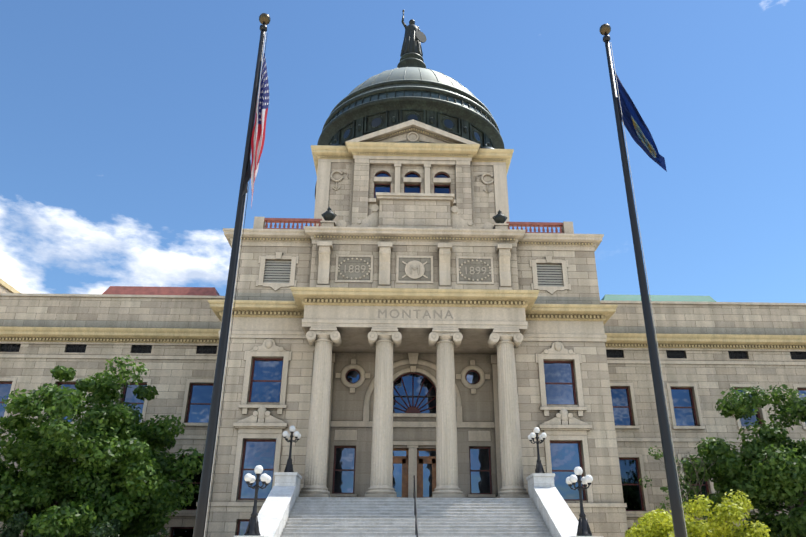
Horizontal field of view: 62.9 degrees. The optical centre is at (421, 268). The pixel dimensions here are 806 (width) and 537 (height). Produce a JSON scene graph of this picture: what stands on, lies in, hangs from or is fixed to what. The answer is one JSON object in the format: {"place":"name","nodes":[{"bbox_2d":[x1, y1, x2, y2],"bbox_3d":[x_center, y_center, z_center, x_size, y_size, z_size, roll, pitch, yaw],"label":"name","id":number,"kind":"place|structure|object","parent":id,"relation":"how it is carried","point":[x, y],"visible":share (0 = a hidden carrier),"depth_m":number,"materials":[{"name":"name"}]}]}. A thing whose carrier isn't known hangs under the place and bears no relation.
{"place":"outdoors","nodes":[
{"label":"outdoors","id":0,"kind":"place"},
{"bbox_2d":[0,0,805,302],"label":"sky","id":1,"kind":"structure","parent":0,"point":[124,123],"materials":[{"name":"blue"}]},
{"bbox_3d":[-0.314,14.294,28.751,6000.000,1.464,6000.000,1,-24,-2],"label":"ground","id":2,"kind":"structure","parent":0,"visible":0},
{"bbox_2d":[0,454,14,467],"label":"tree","id":3,"kind":"object","parent":2,"relation":"on","point":[9,465],"visible":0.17,"depth_m":33.25,"materials":[{"name":"green plant"}]},
{"bbox_2d":[0,511,169,536],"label":"shrubs","id":4,"kind":"object","parent":2,"relation":"on","point":[12,529],"visible":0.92,"depth_m":27.02,"materials":[{"name":"green plant"}]},
{"bbox_2d":[0,354,203,536],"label":"tree","id":5,"kind":"object","parent":2,"relation":"on","point":[122,470],"visible":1,"depth_m":29.46,"materials":[{"name":"green plant"}]},
{"bbox_2d":[193,13,269,536],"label":"flagpole","id":6,"kind":"object","parent":2,"relation":"on","point":[206,474],"visible":0.96,"depth_m":10.43,"materials":[{"name":"black metal"}]},
{"bbox_2d":[241,152,250,198],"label":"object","id":7,"kind":"object","parent":6,"relation":"attached to","point":[246,181],"visible":1,"depth_m":11.52,"materials":[{"name":"fabric"}]},
{"bbox_2d":[251,54,268,206],"bbox_3d":[-2.949,-2.616,12.032,0.233,3.600,0.230,1,-24,-2],"label":"us flag","id":8,"kind":"object","parent":6,"relation":"attached to","point":[258,135],"visible":0.96,"depth_m":12.00,"materials":[{"name":"fabric"}]},
{"bbox_2d":[0,278,805,536],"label":"building wing","id":9,"kind":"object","parent":2,"relation":"on","point":[711,349],"visible":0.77,"depth_m":40.05,"materials":[{"name":"beige stone"}]},
{"bbox_2d":[196,192,627,536],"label":"building entrance pavilion","id":10,"kind":"structure","parent":2,"relation":"on","point":[540,291],"depth_m":34.77,"materials":[{"name":"stone"}]},
{"bbox_2d":[344,265,365,272],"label":"carved numerals","id":11,"kind":"object","parent":10,"relation":"attached to","point":[363,269],"visible":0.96,"depth_m":36.16,"materials":[{"name":"beige stone"}]},
{"bbox_2d":[310,346,501,497],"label":"loggia wall","id":12,"kind":"structure","parent":10,"relation":"on","point":[414,424],"depth_m":35.66,"materials":[{"name":"stone"}]},
{"bbox_2d":[311,119,513,227],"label":"dome tower","id":13,"kind":"structure","parent":10,"relation":"on","point":[355,175],"depth_m":48.91,"materials":[{"name":"stone"}]},
{"bbox_2d":[315,52,504,196],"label":"dome","id":14,"kind":"structure","parent":13,"relation":"on","point":[411,86],"depth_m":52.63,"materials":[{"name":"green metal"}]},
{"bbox_2d":[400,10,426,56],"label":"liberty statue","id":15,"kind":"object","parent":14,"relation":"on","point":[414,37],"visible":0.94,"depth_m":63.59,"materials":[{"name":"grey metal"}]},
{"bbox_2d":[264,218,562,232],"bbox_3d":[-0.507,-0.789,41.730,18.500,0.780,8.150,1,-24,-2],"label":"roof balustrade","id":16,"kind":"object","parent":10,"relation":"on","point":[511,224],"visible":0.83,"depth_m":38.09,"materials":[{"name":"red metal"}]},
{"bbox_2d":[322,207,506,222],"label":"rooftop urns","id":17,"kind":"object","parent":10,"relation":"on","point":[330,215],"visible":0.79,"depth_m":37.91,"materials":[{"name":"brown metal"}]},
{"bbox_2d":[410,265,418,273],"bbox_3d":[-0.348,0.050,36.198,0.509,0.546,0.040,1,-24,-2],"label":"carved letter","id":18,"kind":"object","parent":10,"relation":"attached to","point":[411,266],"visible":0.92,"depth_m":36.20,"materials":[{"name":"beige stone"}]},
{"bbox_2d":[378,309,452,318],"bbox_3d":[-0.274,2.321,33.559,3.815,0.462,0.024,1,-24,-2],"label":"building lettering","id":19,"kind":"object","parent":10,"relation":"attached to","point":[403,312],"visible":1,"depth_m":33.55,"materials":[{"name":"beige stone"}]},
{"bbox_2d":[465,267,485,273],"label":"carved numerals","id":20,"kind":"object","parent":10,"relation":"attached to","point":[476,270],"visible":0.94,"depth_m":36.37,"materials":[{"name":"beige stone"}]},
{"bbox_2d":[234,472,603,536],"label":"staircase","id":21,"kind":"structure","parent":2,"relation":"on","point":[543,510],"depth_m":27.00,"materials":[{"name":"stone"}]},
{"bbox_2d":[244,465,270,535],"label":"lamp","id":22,"kind":"object","parent":21,"relation":"on","point":[252,529],"visible":0.96,"depth_m":22.69,"materials":[{"name":"metal"}]},
{"bbox_2d":[282,426,300,471],"bbox_3d":[-5.942,8.254,29.973,0.781,2.174,0.774,1,-24,-2],"label":"lamp","id":23,"kind":"object","parent":21,"relation":"on","point":[289,464],"visible":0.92,"depth_m":29.93,"materials":[{"name":"metal"}]},
{"bbox_2d":[299,326,529,497],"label":"columns","id":24,"kind":"structure","parent":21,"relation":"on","point":[385,340],"depth_m":31.61,"materials":[{"name":"stone"}]},
{"bbox_2d":[528,427,546,472],"bbox_3d":[5.391,8.409,30.322,0.781,2.174,0.774,1,-24,-2],"label":"lamp","id":25,"kind":"object","parent":21,"relation":"on","point":[541,437],"visible":0.96,"depth_m":30.28,"materials":[{"name":"metal"}]},
{"bbox_2d":[566,467,592,535],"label":"lamp","id":26,"kind":"object","parent":21,"relation":"on","point":[583,529],"visible":1,"depth_m":23.04,"materials":[{"name":"metal"}]},
{"bbox_2d":[599,24,686,536],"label":"flagpole","id":27,"kind":"object","parent":2,"relation":"on","point":[670,463],"visible":1,"depth_m":10.68,"materials":[{"name":"black metal"}]},
{"bbox_2d":[614,70,666,171],"bbox_3d":[4.059,-2.812,12.269,0.445,2.550,0.442,8,-25,-16],"label":"flag","id":28,"kind":"object","parent":27,"relation":"attached to","point":[636,127],"visible":1,"depth_m":12.23,"materials":[{"name":"blue fabric"}]},
{"bbox_2d":[639,446,715,525],"bbox_3d":[12.624,11.104,30.412,3.823,5.922,3.827,12,-27,-25],"label":"thin tree","id":29,"kind":"object","parent":2,"relation":"on","point":[688,487],"visible":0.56,"depth_m":30.89,"materials":[{"name":"green plant"}]},
{"bbox_2d":[625,489,770,536],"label":"gold shrub","id":30,"kind":"object","parent":2,"relation":"on","point":[656,524],"visible":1,"depth_m":23.65,"materials":[{"name":"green plant"}]},
{"bbox_2d":[681,384,805,536],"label":"tree","id":31,"kind":"object","parent":2,"relation":"on","point":[777,479],"visible":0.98,"depth_m":30.37,"materials":[{"name":"green plant"}]}
]}

